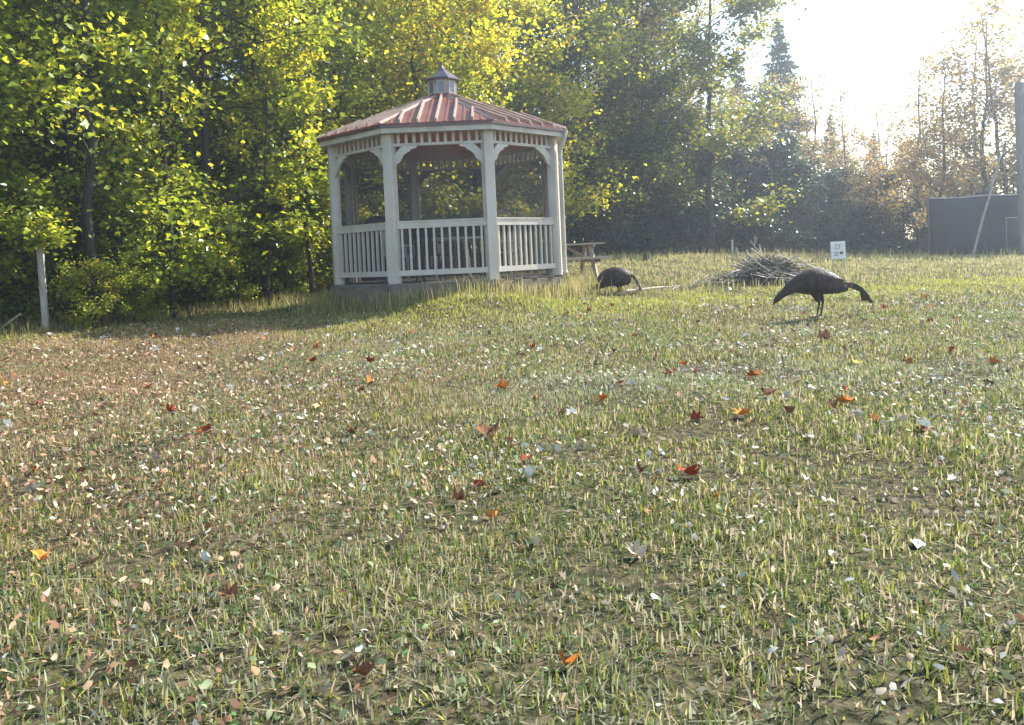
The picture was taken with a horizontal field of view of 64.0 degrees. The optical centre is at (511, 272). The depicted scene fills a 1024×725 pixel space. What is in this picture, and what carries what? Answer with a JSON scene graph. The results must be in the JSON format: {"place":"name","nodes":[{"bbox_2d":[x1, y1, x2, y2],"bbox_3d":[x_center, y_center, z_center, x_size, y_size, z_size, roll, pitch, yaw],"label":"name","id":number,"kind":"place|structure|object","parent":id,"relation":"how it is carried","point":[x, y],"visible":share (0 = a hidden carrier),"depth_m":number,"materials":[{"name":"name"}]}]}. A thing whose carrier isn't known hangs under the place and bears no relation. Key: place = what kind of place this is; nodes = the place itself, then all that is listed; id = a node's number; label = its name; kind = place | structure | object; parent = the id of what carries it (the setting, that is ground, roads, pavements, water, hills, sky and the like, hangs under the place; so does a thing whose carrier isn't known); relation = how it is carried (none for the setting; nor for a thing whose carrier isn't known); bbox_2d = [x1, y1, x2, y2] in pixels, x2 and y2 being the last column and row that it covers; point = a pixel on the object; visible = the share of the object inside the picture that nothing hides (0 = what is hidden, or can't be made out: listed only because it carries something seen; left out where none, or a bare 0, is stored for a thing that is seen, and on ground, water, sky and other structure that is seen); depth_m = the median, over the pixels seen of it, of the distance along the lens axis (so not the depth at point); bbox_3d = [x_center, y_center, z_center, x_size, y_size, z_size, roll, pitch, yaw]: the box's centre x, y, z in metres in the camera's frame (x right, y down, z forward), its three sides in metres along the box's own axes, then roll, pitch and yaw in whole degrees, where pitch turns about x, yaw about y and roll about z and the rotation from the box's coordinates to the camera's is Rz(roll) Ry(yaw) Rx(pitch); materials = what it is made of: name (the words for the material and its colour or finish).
{"place":"outdoors","nodes":[
{"label":"outdoors","id":0,"kind":"place"},
{"bbox_2d":[4,253,926,329],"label":"forest floor","id":1,"kind":"structure","parent":0,"point":[130,312],"depth_m":16.72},
{"bbox_2d":[0,0,95,250],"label":"maple tree","id":2,"kind":"object","parent":1,"relation":"on","point":[5,69],"visible":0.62,"depth_m":12.39,"materials":[{"name":"green plant"}]},
{"bbox_2d":[0,0,145,284],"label":"maple tree","id":3,"kind":"object","parent":1,"relation":"on","point":[61,180],"visible":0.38,"depth_m":13.15,"materials":[{"name":"green plant"}]},
{"bbox_2d":[0,0,173,317],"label":"maple tree","id":4,"kind":"object","parent":1,"relation":"on","point":[46,143],"visible":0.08,"depth_m":16.24,"materials":[{"name":"green plant"}]},
{"bbox_2d":[0,0,233,314],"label":"maple tree","id":5,"kind":"object","parent":1,"relation":"on","point":[127,4],"visible":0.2,"depth_m":14.32,"materials":[{"name":"green plant"}]},
{"bbox_2d":[0,0,245,316],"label":"maple tree","id":6,"kind":"object","parent":1,"relation":"on","point":[14,126],"visible":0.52,"depth_m":13.04,"materials":[{"name":"green plant"}]},
{"bbox_2d":[0,0,277,305],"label":"maple tree","id":7,"kind":"object","parent":1,"relation":"on","point":[190,61],"visible":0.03,"depth_m":17.84,"materials":[{"name":"green plant"}]},
{"bbox_2d":[0,0,311,307],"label":"maple tree","id":8,"kind":"object","parent":1,"relation":"on","point":[217,167],"visible":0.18,"depth_m":16.70,"materials":[{"name":"green plant"}]},
{"bbox_2d":[49,0,282,302],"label":"maple tree","id":9,"kind":"object","parent":1,"relation":"on","point":[223,25],"visible":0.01,"depth_m":20.76,"materials":[{"name":"green plant"}]},
{"bbox_2d":[60,0,301,275],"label":"maple tree","id":10,"kind":"object","parent":1,"relation":"on","point":[242,55],"visible":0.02,"depth_m":18.52,"materials":[{"name":"green plant"}]},
{"bbox_2d":[116,3,320,276],"bbox_3d":[-8.458,-4.808,22.967,6.852,11.414,6.451,-2,1,20],"label":"maple tree","id":11,"kind":"object","parent":1,"relation":"on","point":[221,67],"visible":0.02,"depth_m":21.63,"materials":[{"name":"green plant"}]},
{"bbox_2d":[0,244,519,332],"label":"undergrowth","id":12,"kind":"object","parent":1,"relation":"on","point":[16,312],"visible":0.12,"depth_m":14.90,"materials":[{"name":"green plant"}]},
{"bbox_2d":[172,0,393,291],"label":"maple tree","id":13,"kind":"object","parent":1,"relation":"on","point":[316,76],"visible":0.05,"depth_m":20.06,"materials":[{"name":"green plant"}]},
{"bbox_2d":[206,0,462,264],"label":"maple tree","id":14,"kind":"object","parent":1,"relation":"on","point":[356,63],"visible":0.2,"depth_m":19.09,"materials":[{"name":"green plant"}]},
{"bbox_2d":[251,0,438,228],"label":"maple tree","id":15,"kind":"object","parent":1,"relation":"on","point":[361,105],"visible":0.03,"depth_m":22.60,"materials":[{"name":"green plant"}]},
{"bbox_2d":[260,0,516,257],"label":"maple tree","id":16,"kind":"object","parent":1,"relation":"on","point":[375,9],"visible":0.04,"depth_m":20.93,"materials":[{"name":"green plant"}]},
{"bbox_2d":[469,0,646,230],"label":"maple tree","id":17,"kind":"object","parent":1,"relation":"on","point":[587,47],"visible":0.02,"depth_m":28.44,"materials":[{"name":"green plant"}]},
{"bbox_2d":[519,0,667,251],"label":"thin tree","id":18,"kind":"object","parent":1,"relation":"on","point":[584,2],"visible":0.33,"depth_m":27.56,"materials":[{"name":"green plant"}]},
{"bbox_2d":[560,97,664,254],"bbox_3d":[3.183,-3.152,29.038,4.516,5.695,5.048,-2,1,21],"label":"evergreen tree","id":19,"kind":"object","parent":1,"relation":"on","point":[611,235],"visible":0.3,"depth_m":27.76,"materials":[{"name":"green plant"}]},
{"bbox_2d":[580,0,698,254],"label":"thin tree","id":20,"kind":"object","parent":1,"relation":"on","point":[625,97],"visible":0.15,"depth_m":28.51,"materials":[{"name":"green plant"}]},
{"bbox_2d":[598,153,688,254],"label":"evergreen tree","id":21,"kind":"object","parent":1,"relation":"on","point":[672,233],"visible":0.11,"depth_m":29.25,"materials":[{"name":"green plant"}]},
{"bbox_2d":[582,113,706,253],"bbox_3d":[4.524,-3.048,29.258,4.289,5.408,4.794,-3,1,-36],"label":"evergreen tree","id":22,"kind":"object","parent":1,"relation":"on","point":[657,245],"visible":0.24,"depth_m":28.52,"materials":[{"name":"green plant"}]},
{"bbox_2d":[563,0,727,252],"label":"maple tree","id":23,"kind":"object","parent":1,"relation":"on","point":[671,74],"visible":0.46,"depth_m":27.46,"materials":[{"name":"green plant"}]},
{"bbox_2d":[589,0,731,219],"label":"thin tree","id":24,"kind":"object","parent":1,"relation":"on","point":[643,12],"visible":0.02,"depth_m":30.33,"materials":[{"name":"green plant"}]},
{"bbox_2d":[608,110,743,254],"bbox_3d":[5.674,-3.274,29.861,5.161,5.823,4.618,-3,1,2],"label":"evergreen tree","id":25,"kind":"object","parent":1,"relation":"on","point":[691,222],"visible":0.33,"depth_m":28.89,"materials":[{"name":"green plant"}]},
{"bbox_2d":[625,0,735,253],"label":"thin tree","id":26,"kind":"object","parent":1,"relation":"on","point":[704,14],"visible":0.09,"depth_m":30.31,"materials":[{"name":"green plant"}]},
{"bbox_2d":[654,132,736,251],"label":"evergreen tree","id":27,"kind":"object","parent":1,"relation":"on","point":[682,234],"visible":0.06,"depth_m":30.81,"materials":[{"name":"green plant"}]},
{"bbox_2d":[658,124,749,253],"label":"evergreen tree","id":28,"kind":"object","parent":1,"relation":"on","point":[727,229],"visible":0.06,"depth_m":31.40,"materials":[{"name":"green plant"}]},
{"bbox_2d":[662,34,750,198],"bbox_3d":[7.446,-4.957,32.470,4.246,8.836,3.919,-2,1,35],"label":"thin tree","id":29,"kind":"object","parent":1,"relation":"on","point":[722,166],"visible":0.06,"depth_m":32.06,"materials":[{"name":"green plant"}]},
{"bbox_2d":[691,135,779,253],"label":"evergreen tree","id":30,"kind":"object","parent":1,"relation":"on","point":[742,160],"visible":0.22,"depth_m":32.41,"materials":[{"name":"green plant"}]},
{"bbox_2d":[714,52,782,252],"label":"spruce tree","id":31,"kind":"object","parent":1,"relation":"on","point":[739,78],"visible":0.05,"depth_m":40.58,"materials":[{"name":"green plant"}]},
{"bbox_2d":[715,69,807,225],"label":"autumn tree","id":32,"kind":"object","parent":1,"relation":"on","point":[760,78],"visible":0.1,"depth_m":37.60,"materials":[{"name":"green plant"}]},
{"bbox_2d":[729,126,834,253],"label":"evergreen tree","id":33,"kind":"object","parent":1,"relation":"on","point":[782,155],"visible":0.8,"depth_m":31.04,"materials":[{"name":"green plant"}]},
{"bbox_2d":[748,81,827,227],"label":"autumn tree","id":34,"kind":"object","parent":1,"relation":"on","point":[799,135],"visible":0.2,"depth_m":37.42,"materials":[{"name":"orange plant"}]},
{"bbox_2d":[744,156,833,254],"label":"evergreen tree","id":35,"kind":"object","parent":1,"relation":"on","point":[799,203],"visible":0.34,"depth_m":32.07,"materials":[{"name":"green plant"}]},
{"bbox_2d":[787,132,838,219],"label":"autumn tree","id":36,"kind":"object","parent":1,"relation":"on","point":[823,144],"visible":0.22,"depth_m":33.39,"materials":[{"name":"orange plant"}]},
{"bbox_2d":[782,178,852,253],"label":"evergreen tree","id":37,"kind":"object","parent":1,"relation":"on","point":[829,231],"visible":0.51,"depth_m":32.07,"materials":[{"name":"green plant"}]},
{"bbox_2d":[771,70,868,210],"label":"autumn tree","id":38,"kind":"object","parent":1,"relation":"on","point":[812,119],"visible":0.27,"depth_m":37.74,"materials":[{"name":"orange plant"}]},
{"bbox_2d":[808,166,872,254],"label":"evergreen tree","id":39,"kind":"object","parent":1,"relation":"on","point":[847,225],"visible":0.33,"depth_m":32.88,"materials":[{"name":"green plant"}]},
{"bbox_2d":[803,81,894,191],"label":"autumn tree","id":40,"kind":"object","parent":1,"relation":"on","point":[845,93],"visible":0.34,"depth_m":39.22,"materials":[{"name":"orange plant"}]},
{"bbox_2d":[818,118,883,247],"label":"autumn tree","id":41,"kind":"object","parent":1,"relation":"on","point":[853,164],"visible":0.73,"depth_m":32.84,"materials":[{"name":"orange plant"}]},
{"bbox_2d":[817,163,893,254],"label":"evergreen tree","id":42,"kind":"object","parent":1,"relation":"on","point":[868,228],"visible":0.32,"depth_m":33.58,"materials":[{"name":"green plant"}]},
{"bbox_2d":[848,168,912,253],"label":"evergreen tree","id":43,"kind":"object","parent":1,"relation":"on","point":[885,223],"visible":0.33,"depth_m":34.21,"materials":[{"name":"green plant"}]},
{"bbox_2d":[846,114,915,251],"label":"autumn tree","id":44,"kind":"object","parent":1,"relation":"on","point":[871,186],"visible":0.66,"depth_m":33.56,"materials":[{"name":"orange plant"}]},
{"bbox_2d":[841,93,928,250],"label":"autumn tree","id":45,"kind":"object","parent":1,"relation":"on","point":[876,141],"visible":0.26,"depth_m":38.25,"materials":[{"name":"orange plant"}]},
{"bbox_2d":[858,164,933,254],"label":"evergreen tree","id":46,"kind":"object","parent":1,"relation":"on","point":[887,240],"visible":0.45,"depth_m":33.43,"materials":[{"name":"green plant"}]},
{"bbox_2d":[863,45,972,253],"bbox_3d":[15.468,-4.484,31.346,3.944,8.022,4.082,-2,1,7],"label":"autumn tree","id":47,"kind":"object","parent":1,"relation":"on","point":[900,194],"visible":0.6,"depth_m":31.09,"materials":[{"name":"orange plant"}]},
{"bbox_2d":[870,48,998,228],"bbox_3d":[15.036,-4.103,28.704,3.779,7.371,3.781,-3,1,-25],"label":"autumn tree","id":48,"kind":"object","parent":1,"relation":"on","point":[927,153],"visible":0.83,"depth_m":28.48,"materials":[{"name":"orange plant"}]},
{"bbox_2d":[898,16,1023,197],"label":"autumn tree","id":49,"kind":"object","parent":1,"relation":"on","point":[961,133],"visible":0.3,"depth_m":30.09,"materials":[{"name":"orange plant"}]},
{"bbox_2d":[911,0,1023,197],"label":"autumn tree","id":50,"kind":"object","parent":1,"relation":"on","point":[981,162],"visible":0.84,"depth_m":27.67,"materials":[{"name":"orange plant"}]},
{"bbox_2d":[925,0,1023,195],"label":"autumn tree","id":51,"kind":"object","parent":1,"relation":"on","point":[996,119],"visible":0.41,"depth_m":28.73,"materials":[{"name":"orange plant"}]},
{"bbox_2d":[961,4,1023,187],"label":"autumn tree","id":52,"kind":"object","parent":1,"relation":"on","point":[1015,40],"visible":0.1,"depth_m":30.81,"materials":[{"name":"orange plant"}]},
{"bbox_2d":[0,239,1023,724],"bbox_3d":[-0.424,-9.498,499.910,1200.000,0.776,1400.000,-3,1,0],"label":"ground","id":53,"kind":"structure","parent":0,"point":[852,713],"depth_m":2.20,"materials":[{"name":"green plant"}]},
{"bbox_2d":[0,0,73,322],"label":"sapling","id":54,"kind":"object","parent":53,"relation":"on","point":[15,151],"visible":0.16,"depth_m":13.87,"materials":[{"name":"green plant"}]},
{"bbox_2d":[35,226,49,328],"bbox_3d":[-7.075,0.131,12.344,0.098,1.669,0.098,-4,2,-18],"label":"fence post","id":55,"kind":"object","parent":53,"relation":"on","point":[42,285],"visible":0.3,"depth_m":12.31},
{"bbox_2d":[0,160,117,323],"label":"shrub","id":56,"kind":"object","parent":53,"relation":"on","point":[34,218],"visible":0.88,"depth_m":12.55,"materials":[{"name":"green plant"}]},
{"bbox_2d":[46,254,139,329],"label":"shrub","id":57,"kind":"object","parent":53,"relation":"on","point":[107,303],"visible":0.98,"depth_m":12.53,"materials":[{"name":"green plant"}]},
{"bbox_2d":[0,0,207,326],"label":"sapling","id":58,"kind":"object","parent":53,"relation":"on","point":[46,87],"visible":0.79,"depth_m":12.32,"materials":[{"name":"green plant"}]},
{"bbox_2d":[71,182,184,318],"bbox_3d":[-6.346,-0.290,13.848,2.065,2.519,2.017,-2,1,23],"label":"shrub","id":59,"kind":"object","parent":53,"relation":"on","point":[127,250],"visible":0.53,"depth_m":13.47,"materials":[{"name":"green plant"}]},
{"bbox_2d":[93,264,167,321],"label":"shrub","id":60,"kind":"object","parent":53,"relation":"on","point":[146,281],"visible":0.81,"depth_m":13.11,"materials":[{"name":"green plant"}]},
{"bbox_2d":[69,154,262,317],"bbox_3d":[-5.649,-0.551,14.312,2.843,3.043,3.224,-2,1,29],"label":"shrub","id":61,"kind":"object","parent":53,"relation":"on","point":[191,184],"visible":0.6,"depth_m":13.90,"materials":[{"name":"green plant"}]},
{"bbox_2d":[104,0,230,317],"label":"sapling","id":62,"kind":"object","parent":53,"relation":"on","point":[188,27],"visible":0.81,"depth_m":13.72,"materials":[{"name":"green plant"}]},
{"bbox_2d":[144,192,251,308],"bbox_3d":[-5.606,-0.394,14.655,2.141,2.611,2.091,-3,1,-37],"label":"shrub","id":63,"kind":"object","parent":53,"relation":"on","point":[216,290],"visible":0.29,"depth_m":14.71,"materials":[{"name":"green plant"}]},
{"bbox_2d":[6,0,404,307],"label":"maple tree","id":64,"kind":"object","parent":53,"relation":"on","point":[193,244],"visible":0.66,"depth_m":15.09,"materials":[{"name":"green plant"}]},
{"bbox_2d":[205,236,268,303],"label":"shrub","id":65,"kind":"object","parent":53,"relation":"on","point":[243,293],"visible":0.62,"depth_m":15.38,"materials":[{"name":"green plant"}]},
{"bbox_2d":[194,163,308,303],"bbox_3d":[-5.487,-0.594,16.271,2.385,2.977,2.441,-2,1,34],"label":"shrub","id":66,"kind":"object","parent":53,"relation":"on","point":[257,267],"visible":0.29,"depth_m":15.99,"materials":[{"name":"green plant"}]},
{"bbox_2d":[210,0,305,305],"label":"sapling","id":67,"kind":"object","parent":53,"relation":"on","point":[265,52],"visible":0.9,"depth_m":15.43,"materials":[{"name":"green plant"}]},
{"bbox_2d":[136,0,424,288],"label":"maple tree","id":68,"kind":"object","parent":53,"relation":"on","point":[364,93],"visible":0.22,"depth_m":17.61,"materials":[{"name":"green plant"}]},
{"bbox_2d":[244,227,321,298],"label":"shrub","id":69,"kind":"object","parent":53,"relation":"on","point":[274,284],"visible":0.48,"depth_m":16.67,"materials":[{"name":"green plant"}]},
{"bbox_2d":[253,178,332,291],"bbox_3d":[-4.444,-0.638,17.429,2.271,2.770,2.219,-2,1,18],"label":"shrub","id":70,"kind":"object","parent":53,"relation":"on","point":[288,261],"visible":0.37,"depth_m":17.00,"materials":[{"name":"green plant"}]},
{"bbox_2d":[238,0,356,297],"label":"sapling","id":71,"kind":"object","parent":53,"relation":"on","point":[294,62],"visible":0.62,"depth_m":16.29,"materials":[{"name":"green plant"}]},
{"bbox_2d":[148,0,449,298],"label":"maple tree","id":72,"kind":"object","parent":53,"relation":"on","point":[321,187],"visible":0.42,"depth_m":16.56,"materials":[{"name":"green plant"}]},
{"bbox_2d":[273,178,362,294],"bbox_3d":[-4.246,-0.649,18.084,2.552,2.732,2.894,-3,1,-34],"label":"shrub","id":73,"kind":"object","parent":53,"relation":"on","point":[322,279],"visible":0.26,"depth_m":17.31,"materials":[{"name":"green plant"}]},
{"bbox_2d":[321,190,409,279],"bbox_3d":[-3.102,-0.678,18.165,1.972,2.461,2.018,-2,1,13],"label":"shrub","id":74,"kind":"object","parent":53,"relation":"on","point":[363,211],"visible":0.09,"depth_m":17.91,"materials":[{"name":"green plant"}]},
{"bbox_2d":[328,186,438,280],"bbox_3d":[-2.895,-0.788,18.913,2.674,2.524,2.358,-3,1,-7],"label":"shrub","id":75,"kind":"object","parent":53,"relation":"on","point":[376,201],"visible":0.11,"depth_m":18.86,"materials":[{"name":"green plant"}]},
{"bbox_2d":[317,0,528,277],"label":"maple tree","id":76,"kind":"object","parent":53,"relation":"on","point":[436,204],"visible":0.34,"depth_m":20.24,"materials":[{"name":"green plant"}]},
{"bbox_2d":[316,63,567,309],"bbox_3d":[-1.162,-1.504,14.702,4.251,4.520,4.238,-3,1,-1],"label":"gazebo","id":77,"kind":"object","parent":53,"relation":"on","point":[443,121],"visible":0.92,"depth_m":13.46,"materials":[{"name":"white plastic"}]},
{"bbox_2d":[361,215,386,281],"bbox_3d":[-2.450,-0.449,15.005,0.600,1.207,0.510,-3,1,-29],"label":"trash can","id":78,"kind":"object","parent":77,"relation":"on","point":[375,219],"visible":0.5,"depth_m":14.78,"materials":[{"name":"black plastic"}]},
{"bbox_2d":[411,228,447,281],"bbox_3d":[-1.376,-0.322,13.697,0.515,0.916,0.539,-2,1,11],"label":"patio chair","id":79,"kind":"object","parent":77,"relation":"on","point":[414,230],"visible":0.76,"depth_m":13.51,"materials":[{"name":"black plastic"}]},
{"bbox_2d":[459,229,485,276],"bbox_3d":[-0.778,-0.390,15.743,0.515,0.916,0.539,-3,1,-11],"label":"patio chair","id":80,"kind":"object","parent":77,"relation":"on","point":[477,231],"visible":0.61,"depth_m":15.91,"materials":[{"name":"black plastic"}]},
{"bbox_2d":[346,0,581,264],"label":"maple tree","id":81,"kind":"object","parent":53,"relation":"on","point":[486,47],"visible":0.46,"depth_m":19.96,"materials":[{"name":"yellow plant"}]},
{"bbox_2d":[351,0,588,256],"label":"maple tree","id":82,"kind":"object","parent":53,"relation":"on","point":[522,91],"visible":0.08,"depth_m":22.94,"materials":[{"name":"green plant"}]},
{"bbox_2d":[431,190,520,275],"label":"shrub","id":83,"kind":"object","parent":53,"relation":"on","point":[474,204],"visible":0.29,"depth_m":19.54,"materials":[{"name":"green plant"}]},
{"bbox_2d":[401,0,593,261],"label":"maple tree","id":84,"kind":"object","parent":53,"relation":"on","point":[535,114],"visible":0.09,"depth_m":24.79,"materials":[{"name":"green plant"}]},
{"bbox_2d":[0,246,1018,335],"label":"tall grass","id":85,"kind":"structure","parent":53,"relation":"on","point":[576,286],"depth_m":13.39,"materials":[{"name":"green plant"}]},
{"bbox_2d":[0,309,1023,724],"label":"clover","id":86,"kind":"object","parent":53,"relation":"on","point":[404,653],"visible":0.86,"depth_m":2.88,"materials":[{"name":"green plant"}]},
{"bbox_2d":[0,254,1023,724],"bbox_3d":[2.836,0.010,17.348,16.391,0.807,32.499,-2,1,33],"label":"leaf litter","id":87,"kind":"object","parent":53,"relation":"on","point":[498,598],"visible":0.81,"depth_m":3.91,"materials":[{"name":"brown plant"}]},
{"bbox_2d":[498,191,543,259],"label":"shrub","id":88,"kind":"object","parent":53,"relation":"on","point":[516,206],"visible":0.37,"depth_m":20.53,"materials":[{"name":"green plant"}]},
{"bbox_2d":[419,0,646,244],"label":"maple tree","id":89,"kind":"object","parent":53,"relation":"on","point":[561,111],"visible":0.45,"depth_m":23.23,"materials":[{"name":"green plant"}]},
{"bbox_2d":[518,242,612,279],"bbox_3d":[1.012,-0.214,17.350,1.830,0.786,1.740,-3,1,-9],"label":"picnic table","id":90,"kind":"object","parent":53,"relation":"on","point":[583,258],"visible":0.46,"depth_m":17.09,"materials":[{"name":"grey wood"}]},
{"bbox_2d":[480,0,655,256],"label":"maple tree","id":91,"kind":"object","parent":53,"relation":"on","point":[599,24],"visible":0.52,"depth_m":25.25,"materials":[{"name":"green plant"}]},
{"bbox_2d":[498,0,688,255],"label":"maple tree","id":92,"kind":"object","parent":53,"relation":"on","point":[643,124],"visible":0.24,"depth_m":27.24,"materials":[{"name":"green plant"}]},
{"bbox_2d":[592,267,641,292],"bbox_3d":[1.790,0.137,14.112,0.888,0.487,0.355,-2,1,14],"label":"wild turkey","id":93,"kind":"object","parent":53,"relation":"on","point":[619,276],"visible":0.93,"depth_m":13.99,"materials":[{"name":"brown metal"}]},
{"bbox_2d":[624,0,809,253],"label":"maple tree","id":94,"kind":"object","parent":53,"relation":"on","point":[713,145],"visible":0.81,"depth_m":27.43,"materials":[{"name":"green plant"}]},
{"bbox_2d":[671,239,847,290],"bbox_3d":[4.352,-0.116,14.579,3.396,1.121,1.875,-3,1,0],"label":"brush pile","id":95,"kind":"object","parent":53,"relation":"on","point":[764,269],"visible":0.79,"depth_m":14.39,"materials":[{"name":"grey wood"}]},
{"bbox_2d":[733,14,838,254],"bbox_3d":[12.947,-6.589,40.239,6.584,12.100,6.781,-3,1,-33],"label":"spruce tree","id":96,"kind":"object","parent":53,"relation":"on","point":[780,65],"visible":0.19,"depth_m":39.73,"materials":[{"name":"green plant"}]},
{"bbox_2d":[772,268,872,317],"bbox_3d":[3.449,0.218,9.185,1.100,0.551,0.332,-3,1,-4],"label":"wild turkey","id":97,"kind":"object","parent":53,"relation":"on","point":[817,284],"visible":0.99,"depth_m":9.09,"materials":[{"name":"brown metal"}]},
{"bbox_2d":[926,194,1018,255],"bbox_3d":[17.428,-1.484,25.252,8.518,2.160,0.192,-2,1,12],"label":"fabric fence","id":98,"kind":"object","parent":53,"relation":"on","point":[953,223],"visible":0.85,"depth_m":25.83,"materials":[{"name":"grey fabric"}]},
{"bbox_2d":[1014,82,1023,254],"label":"utility pole","id":99,"kind":"object","parent":53,"relation":"on","point":[1019,106],"visible":0.87,"depth_m":23.82,"materials":[{"name":"grey wood"}]},
{"bbox_2d":[78,0,1023,252],"label":"sky","id":100,"kind":"structure","parent":0,"point":[865,41],"materials":[{"name":"white"}]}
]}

